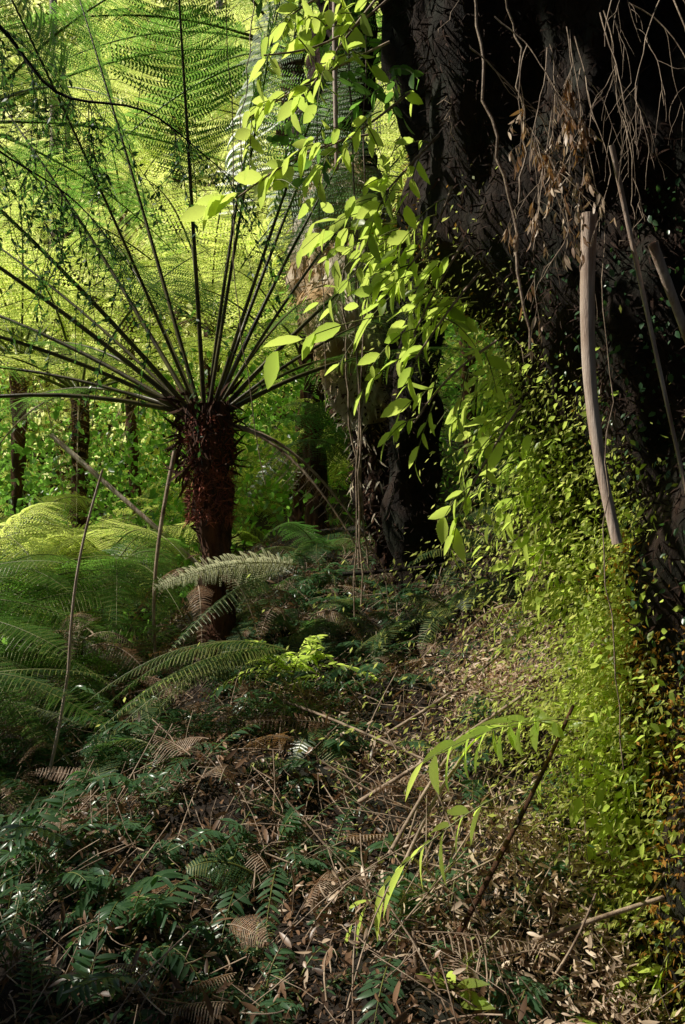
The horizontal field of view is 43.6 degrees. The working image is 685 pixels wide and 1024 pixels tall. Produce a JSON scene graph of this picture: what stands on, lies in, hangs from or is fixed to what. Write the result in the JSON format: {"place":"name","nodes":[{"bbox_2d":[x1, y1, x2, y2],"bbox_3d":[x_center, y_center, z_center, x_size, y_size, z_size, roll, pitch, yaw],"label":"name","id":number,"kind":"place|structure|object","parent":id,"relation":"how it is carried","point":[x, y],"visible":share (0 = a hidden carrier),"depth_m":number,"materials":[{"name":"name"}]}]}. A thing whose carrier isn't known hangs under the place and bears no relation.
{"place":"outdoors","nodes":[
{"label":"outdoors","id":0,"kind":"place"},
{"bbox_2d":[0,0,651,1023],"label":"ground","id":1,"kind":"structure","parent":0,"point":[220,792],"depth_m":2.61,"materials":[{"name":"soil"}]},
{"bbox_2d":[0,503,8,517],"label":"ground fern","id":2,"kind":"object","parent":1,"relation":"on","point":[4,511],"visible":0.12,"depth_m":10.67,"materials":[{"name":"green plant"}]},
{"bbox_2d":[0,467,10,505],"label":"ground fern","id":3,"kind":"object","parent":1,"relation":"on","point":[4,474],"visible":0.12,"depth_m":11.45,"materials":[{"name":"green plant"}]},
{"bbox_2d":[0,789,70,841],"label":"ground fern","id":4,"kind":"object","parent":1,"relation":"on","point":[1,812],"visible":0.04,"depth_m":2.85,"materials":[{"name":"green plant"}]},
{"bbox_2d":[0,523,87,616],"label":"ground fern","id":5,"kind":"object","parent":1,"relation":"on","point":[25,541],"visible":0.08,"depth_m":6.15,"materials":[{"name":"green plant"}]},
{"bbox_2d":[0,605,98,643],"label":"ground fern","id":6,"kind":"object","parent":1,"relation":"on","point":[36,624],"visible":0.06,"depth_m":7.64,"materials":[{"name":"green plant"}]},
{"bbox_2d":[0,656,111,748],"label":"ground fern","id":7,"kind":"object","parent":1,"relation":"on","point":[9,675],"visible":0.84,"depth_m":2.98,"materials":[{"name":"green plant"}]},
{"bbox_2d":[0,554,124,655],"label":"ground fern","id":8,"kind":"object","parent":1,"relation":"on","point":[40,572],"visible":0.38,"depth_m":4.13,"materials":[{"name":"green plant"}]},
{"bbox_2d":[0,556,133,745],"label":"ground fern","id":9,"kind":"object","parent":1,"relation":"on","point":[6,615],"visible":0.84,"depth_m":3.51,"materials":[{"name":"green plant"}]},
{"bbox_2d":[42,469,103,795],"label":"sapling stem","id":10,"kind":"object","parent":1,"relation":"on","point":[69,648],"visible":0.74,"depth_m":3.00,"materials":[{"name":"brown plant"}]},
{"bbox_2d":[0,601,162,731],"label":"ground fern","id":11,"kind":"object","parent":1,"relation":"on","point":[77,656],"visible":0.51,"depth_m":3.81,"materials":[{"name":"green plant"}]},
{"bbox_2d":[2,611,162,698],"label":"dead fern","id":12,"kind":"object","parent":1,"relation":"on","point":[76,629],"visible":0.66,"depth_m":3.65,"materials":[{"name":"green plant"}]},
{"bbox_2d":[0,707,166,824],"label":"ground fern","id":13,"kind":"object","parent":1,"relation":"on","point":[62,752],"visible":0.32,"depth_m":3.04,"materials":[{"name":"green plant"}]},
{"bbox_2d":[0,491,174,664],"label":"ground fern","id":14,"kind":"object","parent":1,"relation":"on","point":[27,514],"visible":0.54,"depth_m":4.97,"materials":[{"name":"green plant"}]},
{"bbox_2d":[1,507,188,576],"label":"ground fern","id":15,"kind":"object","parent":1,"relation":"on","point":[127,508],"visible":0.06,"depth_m":9.21,"materials":[{"name":"green plant"}]},
{"bbox_2d":[0,142,206,338],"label":"tree fern","id":16,"kind":"object","parent":1,"relation":"on","point":[17,192],"visible":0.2,"depth_m":10.52,"materials":[{"name":"green plant"}]},
{"bbox_2d":[17,570,190,657],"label":"ground fern","id":17,"kind":"object","parent":1,"relation":"on","point":[142,596],"visible":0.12,"depth_m":6.31,"materials":[{"name":"green plant"}]},
{"bbox_2d":[21,530,193,610],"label":"ground fern","id":18,"kind":"object","parent":1,"relation":"on","point":[141,561],"visible":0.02,"depth_m":8.63,"materials":[{"name":"green plant"}]},
{"bbox_2d":[27,681,189,732],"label":"ground fern","id":19,"kind":"object","parent":1,"relation":"on","point":[149,713],"visible":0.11,"depth_m":3.45,"materials":[{"name":"green plant"}]},
{"bbox_2d":[62,583,178,625],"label":"ground fern","id":20,"kind":"object","parent":1,"relation":"on","point":[141,609],"visible":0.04,"depth_m":8.27,"materials":[{"name":"green plant"}]},
{"bbox_2d":[0,555,241,801],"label":"arching fern","id":21,"kind":"object","parent":1,"relation":"on","point":[81,637],"visible":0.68,"depth_m":3.62,"materials":[{"name":"green plant"}]},
{"bbox_2d":[6,518,240,619],"bbox_3d":[-1.373,0.306,4.881,1.499,0.555,1.396,0,0,0],"label":"ground fern","id":22,"kind":"object","parent":1,"relation":"on","point":[94,536],"visible":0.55,"depth_m":4.77,"materials":[{"name":"green plant"}]},
{"bbox_2d":[0,526,254,631],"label":"ground fern","id":23,"kind":"object","parent":1,"relation":"on","point":[129,564],"visible":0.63,"depth_m":4.14,"materials":[{"name":"green plant"}]},
{"bbox_2d":[0,0,258,280],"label":"tree fern","id":24,"kind":"object","parent":1,"relation":"on","point":[68,75],"visible":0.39,"depth_m":6.67,"materials":[{"name":"green plant"}]},
{"bbox_2d":[0,0,272,477],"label":"tree fern","id":25,"kind":"object","parent":1,"relation":"on","point":[69,232],"visible":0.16,"depth_m":13.30,"materials":[{"name":"green plant"}]},
{"bbox_2d":[1,0,284,457],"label":"tree fern","id":26,"kind":"object","parent":1,"relation":"on","point":[192,39],"visible":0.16,"depth_m":13.13,"materials":[{"name":"green plant"}]},
{"bbox_2d":[0,197,290,642],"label":"tree fern","id":27,"kind":"object","parent":1,"relation":"on","point":[16,386],"visible":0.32,"depth_m":8.29,"materials":[{"name":"green plant"}]},
{"bbox_2d":[0,176,291,489],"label":"tree fern","id":28,"kind":"object","parent":1,"relation":"on","point":[240,262],"visible":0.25,"depth_m":8.78,"materials":[{"name":"green plant"}]},
{"bbox_2d":[0,59,291,532],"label":"tree fern","id":29,"kind":"object","parent":1,"relation":"on","point":[128,409],"visible":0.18,"depth_m":10.46,"materials":[{"name":"green plant"}]},
{"bbox_2d":[0,246,300,665],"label":"tree fern","id":30,"kind":"object","parent":1,"relation":"on","point":[82,446],"visible":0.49,"depth_m":7.02,"materials":[{"name":"green plant"}]},
{"bbox_2d":[159,529,199,567],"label":"ground fern","id":31,"kind":"object","parent":1,"relation":"on","point":[186,548],"visible":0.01,"depth_m":9.60,"materials":[{"name":"green plant"}]},
{"bbox_2d":[76,547,296,770],"bbox_3d":[-0.572,0.529,3.333,0.747,0.759,1.026,0,0,0],"label":"arching fern","id":32,"kind":"object","parent":1,"relation":"on","point":[262,649],"visible":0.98,"depth_m":3.22,"materials":[{"name":"green plant"}]},
{"bbox_2d":[104,488,276,528],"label":"ground fern","id":33,"kind":"object","parent":1,"relation":"on","point":[170,503],"visible":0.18,"depth_m":9.81,"materials":[{"name":"green plant"}]},
{"bbox_2d":[0,0,382,530],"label":"tree fern","id":34,"kind":"object","parent":1,"relation":"on","point":[313,518],"visible":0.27,"depth_m":6.84,"materials":[{"name":"green plant"}]},
{"bbox_2d":[139,460,253,509],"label":"ground fern","id":35,"kind":"object","parent":1,"relation":"on","point":[171,487],"visible":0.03,"depth_m":10.60,"materials":[{"name":"green plant"}]},
{"bbox_2d":[112,568,284,678],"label":"dead fern","id":36,"kind":"object","parent":1,"relation":"on","point":[199,587],"visible":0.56,"depth_m":3.84,"materials":[{"name":"plant"}]},
{"bbox_2d":[144,522,269,561],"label":"ground fern","id":37,"kind":"object","parent":1,"relation":"on","point":[244,535],"visible":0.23,"depth_m":8.26,"materials":[{"name":"green plant"}]},
{"bbox_2d":[128,463,286,515],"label":"ground fern","id":38,"kind":"object","parent":1,"relation":"on","point":[240,479],"visible":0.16,"depth_m":10.00,"materials":[{"name":"green plant"}]},
{"bbox_2d":[123,755,300,818],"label":"ground fern","id":39,"kind":"object","parent":1,"relation":"on","point":[175,792],"visible":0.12,"depth_m":2.66,"materials":[{"name":"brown plant"}]},
{"bbox_2d":[28,0,396,437],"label":"tree fern","id":40,"kind":"object","parent":1,"relation":"on","point":[235,102],"visible":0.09,"depth_m":12.65,"materials":[{"name":"green plant"}]},
{"bbox_2d":[155,480,292,528],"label":"ground fern","id":41,"kind":"object","parent":1,"relation":"on","point":[267,510],"visible":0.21,"depth_m":9.90,"materials":[{"name":"green plant"}]},
{"bbox_2d":[161,551,320,613],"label":"ground fern","id":42,"kind":"object","parent":1,"relation":"on","point":[285,555],"visible":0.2,"depth_m":5.25,"materials":[{"name":"green plant"}]},
{"bbox_2d":[0,0,486,677],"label":"tree fern","id":43,"kind":"object","parent":1,"relation":"on","point":[210,500],"visible":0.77,"depth_m":3.94,"materials":[{"name":"green plant"}]},
{"bbox_2d":[0,0,503,522],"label":"distant forest","id":44,"kind":"object","parent":1,"relation":"on","point":[30,136],"visible":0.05,"depth_m":15.61,"materials":[{"name":"green plant"}]},
{"bbox_2d":[133,634,384,699],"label":"fern","id":45,"kind":"object","parent":1,"relation":"on","point":[295,660],"visible":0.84,"depth_m":3.32,"materials":[{"name":"green plant"}]},
{"bbox_2d":[231,463,293,497],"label":"ground fern","id":46,"kind":"object","parent":1,"relation":"on","point":[262,476],"visible":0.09,"depth_m":10.83,"materials":[{"name":"green plant"}]},
{"bbox_2d":[234,429,294,478],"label":"ground fern","id":47,"kind":"object","parent":1,"relation":"on","point":[255,456],"visible":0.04,"depth_m":10.11,"materials":[{"name":"green plant"}]},
{"bbox_2d":[236,421,296,471],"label":"ground fern","id":48,"kind":"object","parent":1,"relation":"on","point":[284,428],"visible":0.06,"depth_m":10.73,"materials":[{"name":"green plant"}]},
{"bbox_2d":[185,849,352,964],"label":"ground fern","id":49,"kind":"object","parent":1,"relation":"on","point":[223,863],"visible":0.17,"depth_m":2.17,"materials":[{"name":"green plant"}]},
{"bbox_2d":[0,237,547,671],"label":"background undergrowth","id":50,"kind":"object","parent":1,"relation":"on","point":[112,468],"visible":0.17,"depth_m":7.79,"materials":[{"name":"green plant"}]},
{"bbox_2d":[181,597,391,688],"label":"ground fern","id":51,"kind":"object","parent":1,"relation":"on","point":[279,618],"visible":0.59,"depth_m":3.99,"materials":[{"name":"green plant"}]},
{"bbox_2d":[229,430,352,498],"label":"ground fern","id":52,"kind":"object","parent":1,"relation":"on","point":[266,448],"visible":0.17,"depth_m":8.17,"materials":[{"name":"green plant"}]},
{"bbox_2d":[228,714,359,798],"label":"ground fern","id":53,"kind":"object","parent":1,"relation":"on","point":[315,743],"visible":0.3,"depth_m":2.92,"materials":[{"name":"green plant"}]},
{"bbox_2d":[86,267,503,533],"bbox_3d":[-0.164,-0.840,7.701,4.184,2.706,3.732,0,0,42],"label":"tree fern","id":54,"kind":"object","parent":1,"relation":"on","point":[297,514],"visible":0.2,"depth_m":7.07,"materials":[{"name":"green plant"}]},
{"bbox_2d":[148,56,458,395],"bbox_3d":[0.003,-2.612,11.159,5.163,4.707,5.230,0,0,0],"label":"tree fern","id":55,"kind":"object","parent":1,"relation":"on","point":[396,169],"visible":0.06,"depth_m":9.78,"materials":[{"name":"green plant"}]},
{"bbox_2d":[251,587,368,649],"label":"dead fern","id":56,"kind":"object","parent":1,"relation":"on","point":[298,609],"visible":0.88,"depth_m":3.90,"materials":[{"name":"green plant"}]},
{"bbox_2d":[250,522,374,566],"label":"ground fern","id":57,"kind":"object","parent":1,"relation":"on","point":[315,544],"visible":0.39,"depth_m":5.42,"materials":[{"name":"green plant"}]},
{"bbox_2d":[295,452,351,488],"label":"ground fern","id":58,"kind":"object","parent":1,"relation":"on","point":[341,476],"visible":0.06,"depth_m":9.17,"materials":[{"name":"green plant"}]},
{"bbox_2d":[0,533,658,1023],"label":"fern undergrowth","id":59,"kind":"object","parent":1,"relation":"on","point":[100,883],"visible":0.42,"depth_m":2.24,"materials":[{"name":"green plant"}]},
{"bbox_2d":[193,0,479,508],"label":"tree fern","id":60,"kind":"object","parent":1,"relation":"on","point":[465,392],"visible":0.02,"depth_m":7.95,"materials":[{"name":"green plant"}]},
{"bbox_2d":[0,433,672,1023],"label":"fallen twigs","id":61,"kind":"object","parent":1,"relation":"on","point":[272,844],"depth_m":2.38,"materials":[{"name":"brown wood"}]},
{"bbox_2d":[0,543,673,1023],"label":"dead frond litter","id":62,"kind":"object","parent":1,"relation":"on","point":[250,849],"visible":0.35,"depth_m":2.59,"materials":[{"name":"brown plant"}]},
{"bbox_2d":[279,0,396,586],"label":"flaky bark tree","id":63,"kind":"object","parent":1,"relation":"on","point":[375,467],"visible":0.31,"depth_m":4.86,"materials":[{"name":"plant"}]},
{"bbox_2d":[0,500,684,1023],"bbox_3d":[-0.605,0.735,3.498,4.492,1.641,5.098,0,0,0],"label":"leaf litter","id":64,"kind":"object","parent":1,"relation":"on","point":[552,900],"visible":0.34,"depth_m":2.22,"materials":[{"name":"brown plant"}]},
{"bbox_2d":[258,433,460,514],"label":"ground fern","id":65,"kind":"object","parent":1,"relation":"on","point":[327,472],"visible":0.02,"depth_m":8.89,"materials":[{"name":"green plant"}]},
{"bbox_2d":[248,401,512,493],"bbox_3d":[0.308,-0.476,6.321,1.971,0.771,1.740,0,0,0],"label":"ground fern","id":66,"kind":"object","parent":1,"relation":"on","point":[337,434],"visible":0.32,"depth_m":6.30,"materials":[{"name":"green plant"}]},
{"bbox_2d":[248,398,512,486],"bbox_3d":[0.288,-0.596,7.023,2.385,0.742,1.576,0,0,35],"label":"ground fern","id":67,"kind":"object","parent":1,"relation":"on","point":[312,400],"visible":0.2,"depth_m":6.96,"materials":[{"name":"green plant"}]},
{"bbox_2d":[320,608,441,663],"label":"ground fern","id":68,"kind":"object","parent":1,"relation":"on","point":[396,627],"visible":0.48,"depth_m":3.93,"materials":[{"name":"green plant"}]},
{"bbox_2d":[96,0,684,1023],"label":"leaning mossy tree","id":69,"kind":"object","parent":1,"relation":"on","point":[644,586],"visible":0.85,"depth_m":2.55,"materials":[{"name":"green plant"}]},
{"bbox_2d":[443,553,559,664],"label":"dead fern","id":70,"kind":"object","parent":69,"relation":"attached to","point":[517,605],"visible":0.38,"depth_m":3.04,"materials":[{"name":"brown plant"}]},
{"bbox_2d":[580,211,621,544],"bbox_3d":[0.651,-0.335,2.161,0.102,0.834,0.062,0,0,0],"label":"bare pole","id":71,"kind":"object","parent":69,"relation":"attached to","point":[587,305],"visible":0.91,"depth_m":2.16,"materials":[{"name":"brown plant"}]},
{"bbox_2d":[609,144,684,492],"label":"bare pole","id":72,"kind":"object","parent":69,"relation":"attached to","point":[635,257],"visible":1,"depth_m":2.15,"materials":[{"name":"brown plant"}]},
{"bbox_2d":[648,241,684,342],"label":"bare pole","id":73,"kind":"object","parent":69,"relation":"attached to","point":[663,271],"visible":1,"depth_m":2.12,"materials":[{"name":"brown plant"}]},
{"bbox_2d":[372,148,448,605],"bbox_3d":[0.526,-2.583,4.815,0.488,6.870,0.808,0,0,44],"label":"mossy tree trunk","id":74,"kind":"object","parent":1,"relation":"on","point":[407,503],"visible":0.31,"depth_m":4.58,"materials":[{"name":"brown plant"}]},
{"bbox_2d":[180,0,675,1021],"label":"climbing shrub","id":75,"kind":"object","parent":1,"relation":"on","point":[384,246],"visible":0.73,"depth_m":2.48,"materials":[{"name":"green plant"}]},
{"bbox_2d":[332,2,338,169],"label":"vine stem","id":76,"kind":"object","parent":75,"relation":"attached to","point":[335,90],"visible":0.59,"depth_m":2.93,"materials":[{"name":"grey plant"}]},
{"bbox_2d":[363,505,514,544],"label":"ground fern","id":77,"kind":"object","parent":1,"relation":"on","point":[469,515],"visible":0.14,"depth_m":5.62,"materials":[{"name":"green plant"}]},
{"bbox_2d":[378,580,524,648],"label":"ground fern","id":78,"kind":"object","parent":1,"relation":"on","point":[441,610],"visible":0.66,"depth_m":3.83,"materials":[{"name":"green plant"}]},
{"bbox_2d":[404,527,516,590],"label":"ground fern","id":79,"kind":"object","parent":1,"relation":"on","point":[471,538],"visible":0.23,"depth_m":4.45,"materials":[{"name":"green plant"}]},
{"bbox_2d":[393,255,529,493],"bbox_3d":[2.161,-1.523,8.861,4.623,3.189,4.471,0,0,0],"label":"tree fern","id":80,"kind":"object","parent":1,"relation":"on","point":[519,457],"visible":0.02,"depth_m":9.29,"materials":[{"name":"green plant"}]},
{"bbox_2d":[248,555,684,1023],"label":"fallen sticks","id":81,"kind":"object","parent":1,"relation":"on","point":[490,874],"visible":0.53,"depth_m":2.22,"materials":[{"name":"brown wood"}]},
{"bbox_2d":[344,707,593,951],"bbox_3d":[0.288,0.786,2.134,0.712,0.513,0.379,0,0,-44],"label":"strap fern","id":82,"kind":"object","parent":1,"relation":"on","point":[555,729],"visible":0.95,"depth_m":2.15,"materials":[{"name":"green plant"}]},
{"bbox_2d":[437,381,500,427],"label":"ground fern","id":83,"kind":"object","parent":1,"relation":"on","point":[454,397],"visible":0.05,"depth_m":9.94,"materials":[{"name":"green plant"}]},
{"bbox_2d":[444,404,531,449],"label":"ground fern","id":84,"kind":"object","parent":1,"relation":"on","point":[478,413],"visible":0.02,"depth_m":7.97,"materials":[{"name":"green plant"}]},
{"bbox_2d":[440,425,546,511],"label":"ground fern","id":85,"kind":"object","parent":1,"relation":"on","point":[454,465],"visible":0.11,"depth_m":8.14,"materials":[{"name":"green plant"}]},
{"bbox_2d":[419,930,611,1023],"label":"strap fern","id":86,"kind":"object","parent":1,"relation":"on","point":[481,1003],"visible":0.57,"depth_m":1.72,"materials":[{"name":"green plant"}]},
{"bbox_3d":[-2.037,-3.082,-0.493,24.500,9.830,19.583,0,0,0],"label":"forest canopy","id":87,"kind":"object","parent":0,"visible":0},
{"bbox_2d":[0,25,301,465],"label":"overhanging branch","id":88,"kind":"object","parent":87,"relation":"attached to","point":[62,218],"visible":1,"depth_m":2.99,"materials":[{"name":"green plant"}]},
{"bbox_2d":[225,0,684,769],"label":"hanging vines","id":89,"kind":"object","parent":87,"relation":"hanging from","point":[359,450],"visible":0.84,"depth_m":3.16,"materials":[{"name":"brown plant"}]},
{"bbox_2d":[469,0,684,361],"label":"hanging dead branches","id":90,"kind":"object","parent":89,"relation":"attached to","point":[569,125],"visible":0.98,"depth_m":1.99,"materials":[{"name":"brown plant"}]}
]}

